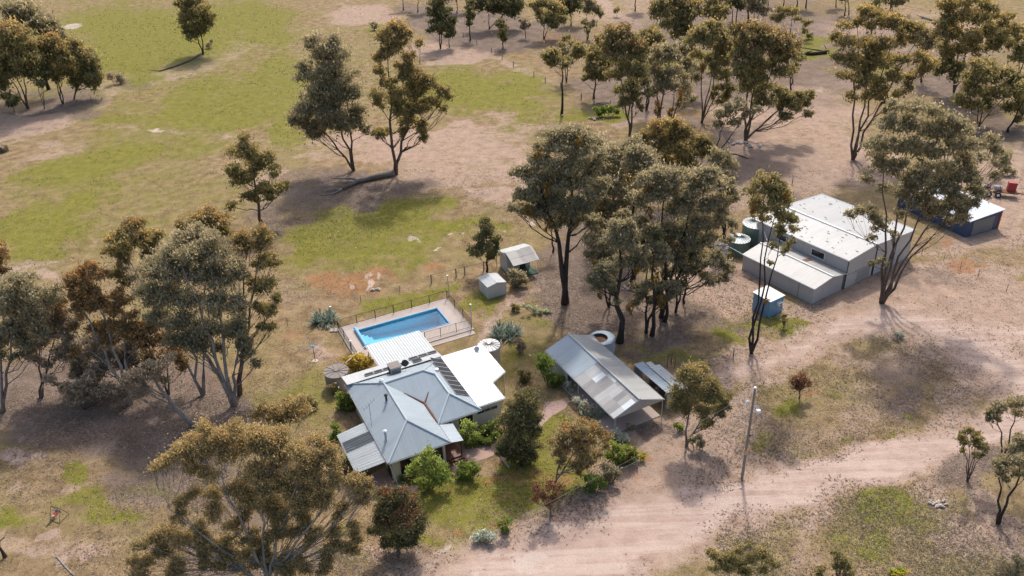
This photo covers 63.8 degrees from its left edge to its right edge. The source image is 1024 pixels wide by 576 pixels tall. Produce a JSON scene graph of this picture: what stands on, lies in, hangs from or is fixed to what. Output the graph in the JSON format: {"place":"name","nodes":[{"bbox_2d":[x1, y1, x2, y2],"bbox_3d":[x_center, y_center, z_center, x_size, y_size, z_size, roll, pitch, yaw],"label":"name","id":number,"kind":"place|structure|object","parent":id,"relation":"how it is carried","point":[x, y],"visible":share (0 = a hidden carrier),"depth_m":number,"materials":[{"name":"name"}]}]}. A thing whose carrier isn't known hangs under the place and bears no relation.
{"place":"outdoors","nodes":[
{"label":"outdoors","id":0,"kind":"place"},
{"bbox_2d":[370,467,419,491],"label":"brick path","id":1,"kind":"structure","parent":0,"point":[382,474],"depth_m":78.39,"materials":[{"name":"brown brick"}]},
{"bbox_2d":[451,443,495,476],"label":"brick path","id":2,"kind":"structure","parent":0,"point":[481,453],"depth_m":81.22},
{"bbox_2d":[0,0,1023,575],"bbox_3d":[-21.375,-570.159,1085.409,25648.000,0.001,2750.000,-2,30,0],"label":"ground","id":3,"kind":"structure","parent":0,"point":[486,136],"depth_m":114.76,"materials":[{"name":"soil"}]},
{"bbox_2d":[0,6,50,108],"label":"gum tree","id":4,"kind":"object","parent":3,"relation":"on","point":[18,50],"visible":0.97,"depth_m":175.37,"materials":[{"name":"green plant"}]},
{"bbox_2d":[0,260,67,412],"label":"gum tree","id":5,"kind":"object","parent":3,"relation":"on","point":[19,307],"visible":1,"depth_m":85.72,"materials":[{"name":"green plant"}]},
{"bbox_2d":[0,0,73,89],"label":"gum tree","id":6,"kind":"object","parent":3,"relation":"on","point":[26,10],"visible":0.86,"depth_m":187.54,"materials":[{"name":"green plant"}]},
{"bbox_2d":[18,57,60,108],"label":"gum tree","id":7,"kind":"object","parent":3,"relation":"on","point":[30,74],"visible":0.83,"depth_m":180.52,"materials":[{"name":"green plant"}]},
{"bbox_2d":[20,289,87,397],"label":"gum tree","id":8,"kind":"object","parent":3,"relation":"on","point":[58,355],"visible":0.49,"depth_m":89.58,"materials":[{"name":"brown plant"}]},
{"bbox_2d":[33,28,77,103],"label":"gum tree","id":9,"kind":"object","parent":3,"relation":"on","point":[53,45],"visible":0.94,"depth_m":181.19,"materials":[{"name":"green plant"}]},
{"bbox_2d":[58,35,107,98],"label":"gum tree","id":10,"kind":"object","parent":3,"relation":"on","point":[88,73],"visible":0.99,"depth_m":186.12,"materials":[{"name":"green plant"}]},
{"bbox_2d":[38,369,139,409],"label":"thicket","id":11,"kind":"object","parent":3,"relation":"on","point":[86,382],"visible":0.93,"depth_m":87.68,"materials":[{"name":"green plant"}]},
{"bbox_2d":[46,257,141,405],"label":"gum tree","id":12,"kind":"object","parent":3,"relation":"on","point":[79,286],"visible":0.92,"depth_m":87.77,"materials":[{"name":"green plant"}]},
{"bbox_2d":[61,327,163,385],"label":"shrub","id":13,"kind":"object","parent":3,"relation":"on","point":[77,370],"visible":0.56,"depth_m":91.10,"materials":[{"name":"green plant"}]},
{"bbox_2d":[106,351,198,427],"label":"gum tree","id":14,"kind":"object","parent":3,"relation":"on","point":[152,369],"visible":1,"depth_m":83.17,"materials":[{"name":"green plant"}]},
{"bbox_2d":[124,312,192,394],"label":"gum tree","id":15,"kind":"object","parent":3,"relation":"on","point":[143,334],"visible":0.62,"depth_m":89.04,"materials":[{"name":"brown plant"}]},
{"bbox_2d":[99,198,235,395],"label":"gum tree","id":16,"kind":"object","parent":3,"relation":"on","point":[137,231],"visible":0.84,"depth_m":88.70,"materials":[{"name":"green plant"}]},
{"bbox_2d":[121,216,265,406],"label":"gum tree","id":17,"kind":"object","parent":3,"relation":"on","point":[170,264],"visible":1,"depth_m":85.92,"materials":[{"name":"green plant"}]},
{"bbox_2d":[172,0,218,54],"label":"gum tree","id":18,"kind":"object","parent":3,"relation":"on","point":[204,14],"visible":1,"depth_m":216.44,"materials":[{"name":"green plant"}]},
{"bbox_2d":[201,130,291,222],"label":"gum tree","id":19,"kind":"object","parent":3,"relation":"on","point":[252,156],"visible":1,"depth_m":123.84,"materials":[{"name":"green plant"}]},
{"bbox_2d":[118,412,376,575],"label":"gum tree","id":20,"kind":"object","parent":3,"relation":"on","point":[299,481],"visible":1,"depth_m":66.74,"materials":[{"name":"green plant"}]},
{"bbox_2d":[228,219,284,395],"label":"gum tree","id":21,"kind":"object","parent":3,"relation":"on","point":[242,238],"visible":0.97,"depth_m":87.96,"materials":[{"name":"green plant"}]},
{"bbox_2d":[247,388,316,433],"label":"bush","id":22,"kind":"object","parent":3,"relation":"on","point":[290,407],"visible":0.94,"depth_m":80.97,"materials":[{"name":"green plant"}]},
{"bbox_2d":[306,306,341,328],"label":"agave","id":23,"kind":"object","parent":3,"relation":"on","point":[323,317],"visible":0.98,"depth_m":102.82,"materials":[{"name":"green plant"}]},
{"bbox_2d":[283,27,372,170],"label":"gum tree","id":24,"kind":"object","parent":3,"relation":"on","point":[321,102],"visible":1,"depth_m":137.45,"materials":[{"name":"green plant"}]},
{"bbox_2d":[323,363,348,390],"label":"water tank","id":25,"kind":"object","parent":3,"relation":"on","point":[334,373],"visible":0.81,"depth_m":90.48,"materials":[{"name":"metal"}]},
{"bbox_2d":[334,386,355,412],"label":"shrub","id":26,"kind":"object","parent":3,"relation":"on","point":[345,401],"visible":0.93,"depth_m":87.22,"materials":[{"name":"green plant"}]},
{"bbox_2d":[338,350,373,372],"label":"shrub","id":27,"kind":"object","parent":3,"relation":"on","point":[360,361],"visible":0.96,"depth_m":92.70,"materials":[{"name":"yellow plant"}]},
{"bbox_2d":[320,169,394,195],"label":"fallen log","id":28,"kind":"object","parent":3,"relation":"on","point":[387,173],"visible":1,"depth_m":141.80,"materials":[{"name":"wood"}]},
{"bbox_2d":[359,476,434,554],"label":"gum tree","id":29,"kind":"object","parent":3,"relation":"on","point":[399,517],"visible":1,"depth_m":67.77,"materials":[{"name":"green plant"}]},
{"bbox_2d":[337,298,475,358],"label":"pool deck","id":30,"kind":"structure","parent":3,"relation":"on","point":[450,312],"depth_m":101.63,"materials":[{"name":"beige concrete"}]},
{"bbox_2d":[358,307,449,344],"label":"swimming pool","id":31,"kind":"structure","parent":30,"relation":"in","point":[422,322],"depth_m":103.47,"materials":[{"name":"blue liquid"}]},
{"bbox_2d":[337,291,471,352],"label":"pool fence","id":32,"kind":"object","parent":30,"relation":"on","point":[454,301],"visible":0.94,"depth_m":102.19,"materials":[{"name":"black metal"}]},
{"bbox_2d":[367,10,455,174],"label":"gum tree","id":33,"kind":"object","parent":3,"relation":"on","point":[418,83],"visible":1,"depth_m":136.55,"materials":[{"name":"green plant"}]},
{"bbox_2d":[337,330,505,481],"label":"farmhouse","id":34,"kind":"object","parent":3,"relation":"on","point":[411,393],"visible":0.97,"depth_m":83.68,"materials":[{"name":"white paint"}]},
{"bbox_2d":[404,439,454,492],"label":"shrub","id":35,"kind":"object","parent":3,"relation":"on","point":[426,462],"visible":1,"depth_m":75.61,"materials":[{"name":"green plant"}]},
{"bbox_2d":[419,0,458,48],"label":"gum tree","id":36,"kind":"object","parent":3,"relation":"on","point":[439,11],"visible":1,"depth_m":215.08,"materials":[{"name":"green plant"}]},
{"bbox_2d":[455,460,480,480],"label":"shrub","id":37,"kind":"object","parent":3,"relation":"on","point":[469,471],"visible":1,"depth_m":77.48,"materials":[{"name":"green plant"}]},
{"bbox_2d":[458,418,485,448],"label":"shrub","id":38,"kind":"object","parent":3,"relation":"on","point":[473,436],"visible":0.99,"depth_m":81.24,"materials":[{"name":"green plant"}]},
{"bbox_2d":[0,0,968,575],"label":"grass tufts","id":39,"kind":"object","parent":3,"relation":"on","point":[364,268],"visible":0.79,"depth_m":125.30,"materials":[{"name":"green plant"}]},
{"bbox_2d":[464,214,505,271],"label":"gum tree","id":40,"kind":"object","parent":3,"relation":"on","point":[487,229],"visible":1,"depth_m":109.90,"materials":[{"name":"green plant"}]},
{"bbox_2d":[478,273,505,298],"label":"garden shed","id":41,"kind":"structure","parent":3,"relation":"on","point":[492,285],"depth_m":106.94,"materials":[{"name":"white metal"}]},
{"bbox_2d":[472,0,528,28],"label":"gum tree","id":42,"kind":"object","parent":3,"relation":"on","point":[511,8],"visible":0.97,"depth_m":232.37,"materials":[{"name":"green plant"}]},
{"bbox_2d":[485,318,525,343],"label":"agave","id":43,"kind":"object","parent":3,"relation":"on","point":[499,332],"visible":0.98,"depth_m":98.95,"materials":[{"name":"green plant"}]},
{"bbox_2d":[496,244,538,277],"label":"garden hut","id":44,"kind":"object","parent":3,"relation":"on","point":[521,256],"visible":0.83,"depth_m":112.02,"materials":[{"name":"white paint"}]},
{"bbox_2d":[492,384,548,467],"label":"gum tree","id":45,"kind":"object","parent":3,"relation":"on","point":[521,418],"visible":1,"depth_m":77.20,"materials":[{"name":"green plant"}]},
{"bbox_2d":[528,478,564,516],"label":"gum tree","id":46,"kind":"object","parent":3,"relation":"on","point":[540,494],"visible":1,"depth_m":72.18,"materials":[{"name":"brown plant"}]},
{"bbox_2d":[529,351,565,388],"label":"shrub","id":47,"kind":"object","parent":3,"relation":"on","point":[544,364],"visible":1,"depth_m":88.73,"materials":[{"name":"green plant"}]},
{"bbox_2d":[525,0,576,38],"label":"gum tree","id":48,"kind":"object","parent":3,"relation":"on","point":[549,17],"visible":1,"depth_m":220.82,"materials":[{"name":"green plant"}]},
{"bbox_2d":[537,41,588,115],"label":"gum tree","id":49,"kind":"object","parent":3,"relation":"on","point":[550,56],"visible":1,"depth_m":161.70,"materials":[{"name":"green plant"}]},
{"bbox_2d":[503,114,625,305],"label":"gum tree","id":50,"kind":"object","parent":3,"relation":"on","point":[554,178],"visible":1,"depth_m":96.09,"materials":[{"name":"green plant"}]},
{"bbox_2d":[544,416,617,483],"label":"gum tree","id":51,"kind":"object","parent":3,"relation":"on","point":[579,433],"visible":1,"depth_m":75.10,"materials":[{"name":"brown plant"}]},
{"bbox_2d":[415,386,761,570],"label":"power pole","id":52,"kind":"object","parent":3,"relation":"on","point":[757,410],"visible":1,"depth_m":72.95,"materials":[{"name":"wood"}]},
{"bbox_2d":[569,396,607,419],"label":"shrub","id":53,"kind":"object","parent":3,"relation":"on","point":[586,408],"visible":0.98,"depth_m":84.95,"materials":[{"name":"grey plant"}]},
{"bbox_2d":[578,0,604,39],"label":"gum tree","id":54,"kind":"object","parent":3,"relation":"on","point":[590,6],"visible":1,"depth_m":217.97,"materials":[{"name":"green plant"}]},
{"bbox_2d":[582,470,608,494],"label":"shrub","id":55,"kind":"object","parent":3,"relation":"on","point":[591,486],"visible":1,"depth_m":75.68,"materials":[{"name":"green plant"}]},
{"bbox_2d":[580,39,615,98],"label":"gum tree","id":56,"kind":"object","parent":3,"relation":"on","point":[595,74],"visible":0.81,"depth_m":173.45,"materials":[{"name":"green plant"}]},
{"bbox_2d":[590,331,614,353],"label":"water tank","id":57,"kind":"object","parent":3,"relation":"on","point":[606,339],"visible":0.55,"depth_m":95.13,"materials":[{"name":"metal"}]},
{"bbox_2d":[578,229,627,307],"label":"gum tree","id":58,"kind":"object","parent":3,"relation":"on","point":[601,250],"visible":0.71,"depth_m":99.41,"materials":[{"name":"green plant"}]},
{"bbox_2d":[596,462,622,483],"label":"shrub","id":59,"kind":"object","parent":3,"relation":"on","point":[611,472],"visible":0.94,"depth_m":76.26,"materials":[{"name":"white plant"}]},
{"bbox_2d":[560,375,659,431],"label":"concrete slab","id":60,"kind":"structure","parent":3,"relation":"on","point":[642,415],"depth_m":85.30,"materials":[{"name":"grey concrete"}]},
{"bbox_2d":[545,333,664,428],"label":"carport","id":61,"kind":"object","parent":60,"relation":"on","point":[611,384],"visible":0.94,"depth_m":86.82,"materials":[{"name":"metal"}]},
{"bbox_2d":[581,213,652,343],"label":"gum tree","id":62,"kind":"object","parent":3,"relation":"on","point":[622,236],"visible":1,"depth_m":91.50,"materials":[{"name":"green plant"}]},
{"bbox_2d":[602,440,631,465],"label":"shrub","id":63,"kind":"object","parent":3,"relation":"on","point":[619,457],"visible":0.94,"depth_m":78.62,"materials":[{"name":"green plant"}]},
{"bbox_2d":[580,132,654,237],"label":"gum tree","id":64,"kind":"object","parent":3,"relation":"on","point":[610,205],"visible":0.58,"depth_m":112.34,"materials":[{"name":"green plant"}]},
{"bbox_2d":[589,17,660,136],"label":"gum tree","id":65,"kind":"object","parent":3,"relation":"on","point":[615,43],"visible":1,"depth_m":148.66,"materials":[{"name":"green plant"}]},
{"bbox_2d":[610,135,665,286],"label":"gum tree","id":66,"kind":"object","parent":3,"relation":"on","point":[637,157],"visible":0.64,"depth_m":99.09,"materials":[{"name":"green plant"}]},
{"bbox_2d":[639,224,666,336],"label":"gum tree","id":67,"kind":"object","parent":3,"relation":"on","point":[652,231],"visible":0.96,"depth_m":91.86,"materials":[{"name":"plant"}]},
{"bbox_2d":[633,23,673,110],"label":"gum tree","id":68,"kind":"object","parent":3,"relation":"on","point":[651,32],"visible":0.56,"depth_m":162.20,"materials":[{"name":"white plant"}]},
{"bbox_2d":[634,362,685,408],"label":"lean to shed","id":69,"kind":"object","parent":3,"relation":"on","point":[654,373],"visible":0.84,"depth_m":88.05,"materials":[{"name":"white metal"}]},
{"bbox_2d":[627,227,693,333],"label":"gum tree","id":70,"kind":"object","parent":3,"relation":"on","point":[661,255],"visible":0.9,"depth_m":95.21,"materials":[{"name":"green plant"}]},
{"bbox_2d":[644,38,688,119],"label":"gum tree","id":71,"kind":"object","parent":3,"relation":"on","point":[667,52],"visible":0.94,"depth_m":154.96,"materials":[{"name":"green plant"}]},
{"bbox_2d":[646,0,705,60],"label":"gum tree","id":72,"kind":"object","parent":3,"relation":"on","point":[684,14],"visible":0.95,"depth_m":195.12,"materials":[{"name":"green plant"}]},
{"bbox_2d":[639,114,718,182],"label":"gum tree","id":73,"kind":"object","parent":3,"relation":"on","point":[671,132],"visible":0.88,"depth_m":126.72,"materials":[{"name":"green plant"}]},
{"bbox_2d":[623,154,741,318],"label":"gum tree","id":74,"kind":"object","parent":3,"relation":"on","point":[663,182],"visible":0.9,"depth_m":93.84,"materials":[{"name":"green plant"}]},
{"bbox_2d":[655,241,709,312],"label":"gum tree","id":75,"kind":"object","parent":3,"relation":"on","point":[699,255],"visible":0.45,"depth_m":98.14,"materials":[{"name":"green plant"}]},
{"bbox_2d":[666,63,699,118],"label":"gum tree","id":76,"kind":"object","parent":3,"relation":"on","point":[686,86],"visible":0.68,"depth_m":159.89,"materials":[{"name":"green plant"}]},
{"bbox_2d":[675,32,707,93],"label":"gum tree","id":77,"kind":"object","parent":3,"relation":"on","point":[696,76],"visible":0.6,"depth_m":172.50,"materials":[{"name":"green plant"}]},
{"bbox_2d":[660,356,738,446],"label":"gum tree","id":78,"kind":"object","parent":3,"relation":"on","point":[708,388],"visible":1,"depth_m":78.10,"materials":[{"name":"green plant"}]},
{"bbox_2d":[679,14,737,122],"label":"gum tree","id":79,"kind":"object","parent":3,"relation":"on","point":[714,59],"visible":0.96,"depth_m":155.38,"materials":[{"name":"green plant"}]},
{"bbox_2d":[694,145,739,238],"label":"gum tree","id":80,"kind":"object","parent":3,"relation":"on","point":[719,156],"visible":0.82,"depth_m":112.06,"materials":[{"name":"green plant"}]},
{"bbox_2d":[700,0,733,24],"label":"gum tree","id":81,"kind":"object","parent":3,"relation":"on","point":[718,9],"visible":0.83,"depth_m":223.27,"materials":[{"name":"green plant"}]},
{"bbox_2d":[706,95,763,161],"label":"gum tree","id":82,"kind":"object","parent":3,"relation":"on","point":[728,111],"visible":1,"depth_m":139.89,"materials":[{"name":"green plant"}]},
{"bbox_2d":[727,233,750,256],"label":"water tank","id":83,"kind":"object","parent":3,"relation":"on","point":[741,244],"visible":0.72,"depth_m":114.01,"materials":[{"name":"green metal"}]},
{"bbox_2d":[701,536,782,575],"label":"gum tree","id":84,"kind":"object","parent":3,"relation":"on","point":[726,564],"visible":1,"depth_m":62.71,"materials":[{"name":"green plant"}]},
{"bbox_2d":[741,217,759,247],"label":"water tank","id":85,"kind":"object","parent":3,"relation":"on","point":[750,229],"visible":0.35,"depth_m":115.98,"materials":[{"name":"green metal"}]},
{"bbox_2d":[736,0,770,19],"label":"gum tree","id":86,"kind":"object","parent":3,"relation":"on","point":[752,5],"visible":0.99,"depth_m":227.43,"materials":[{"name":"green plant"}]},
{"bbox_2d":[752,285,784,317],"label":"blue hut","id":87,"kind":"object","parent":3,"relation":"on","point":[773,306],"visible":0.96,"depth_m":100.80,"materials":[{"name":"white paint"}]},
{"bbox_2d":[721,18,816,140],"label":"gum tree","id":88,"kind":"object","parent":3,"relation":"on","point":[756,36],"visible":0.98,"depth_m":145.16,"materials":[{"name":"green plant"}]},
{"bbox_2d":[740,165,802,353],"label":"gum tree","id":89,"kind":"object","parent":3,"relation":"on","point":[776,190],"visible":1,"depth_m":85.05,"materials":[{"name":"green plant"}]},
{"bbox_2d":[763,1,813,38],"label":"gum tree","id":90,"kind":"object","parent":3,"relation":"on","point":[781,10],"visible":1,"depth_m":211.73,"materials":[{"name":"green plant"}]},
{"bbox_2d":[730,194,915,303],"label":"machinery shed","id":91,"kind":"structure","parent":3,"relation":"on","point":[834,252],"depth_m":108.31,"materials":[{"name":"metal"}]},
{"bbox_2d":[844,245,910,287],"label":"roller door","id":92,"kind":"structure","parent":91,"relation":"in","point":[851,278],"depth_m":108.07,"materials":[{"name":"grey metal"}]},
{"bbox_2d":[828,547,855,575],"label":"shrub","id":93,"kind":"object","parent":3,"relation":"on","point":[841,561],"visible":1,"depth_m":65.69,"materials":[{"name":"plant"}]},
{"bbox_2d":[716,297,1023,575],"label":"weed tufts","id":94,"kind":"object","parent":3,"relation":"on","point":[919,538],"visible":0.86,"depth_m":71.81,"materials":[{"name":"green"}]},
{"bbox_2d":[826,2,950,159],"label":"gum tree","id":95,"kind":"object","parent":3,"relation":"on","point":[870,60],"visible":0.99,"depth_m":133.87,"materials":[{"name":"green plant"}]},
{"bbox_2d":[907,16,939,81],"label":"gum tree","id":96,"kind":"object","parent":3,"relation":"on","point":[927,44],"visible":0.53,"depth_m":175.22,"materials":[{"name":"green plant"}]},
{"bbox_2d":[840,91,1018,303],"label":"gum tree","id":97,"kind":"object","parent":3,"relation":"on","point":[917,177],"visible":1,"depth_m":93.41,"materials":[{"name":"green plant"}]},
{"bbox_2d":[897,187,1005,237],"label":"long blue shed","id":98,"kind":"structure","parent":3,"relation":"on","point":[987,215],"depth_m":117.94,"materials":[{"name":"blue metal"}]},
{"bbox_2d":[955,425,989,481],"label":"gum tree","id":99,"kind":"object","parent":3,"relation":"on","point":[976,440],"visible":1,"depth_m":73.32,"materials":[{"name":"green plant"}]},
{"bbox_2d":[925,0,1023,93],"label":"gum tree","id":100,"kind":"object","parent":3,"relation":"on","point":[947,27],"visible":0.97,"depth_m":165.97,"materials":[{"name":"green plant"}]},
{"bbox_2d":[948,53,1023,125],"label":"gum tree","id":101,"kind":"object","parent":3,"relation":"on","point":[985,69],"visible":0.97,"depth_m":151.45,"materials":[{"name":"green plant"}]},
{"bbox_2d":[981,392,1023,453],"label":"gum tree","id":102,"kind":"object","parent":3,"relation":"on","point":[992,414],"visible":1,"depth_m":73.56,"materials":[{"name":"green plant"}]},
{"bbox_2d":[981,181,1023,197],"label":"farm trailer","id":103,"kind":"object","parent":3,"relation":"on","point":[1011,188],"visible":0.76,"depth_m":127.91,"materials":[{"name":"metal"}]},
{"bbox_2d":[988,428,1023,524],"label":"gum tree","id":104,"kind":"object","parent":3,"relation":"on","point":[1002,463],"visible":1,"depth_m":67.83,"materials":[{"name":"green plant"}]},
{"bbox_2d":[1001,13,1023,72],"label":"gum tree","id":105,"kind":"object","parent":3,"relation":"on","point":[1016,55],"visible":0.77,"depth_m":178.62,"materials":[{"name":"green plant"}]},
{"bbox_2d":[539,397,568,425],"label":"brick path","id":106,"kind":"structure","parent":0,"point":[561,404],"depth_m":86.99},
{"bbox_2d":[432,304,1023,575],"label":"dirt road","id":107,"kind":"structure","parent":0,"point":[655,526],"depth_m":75.20,"materials":[{"name":"soil"}]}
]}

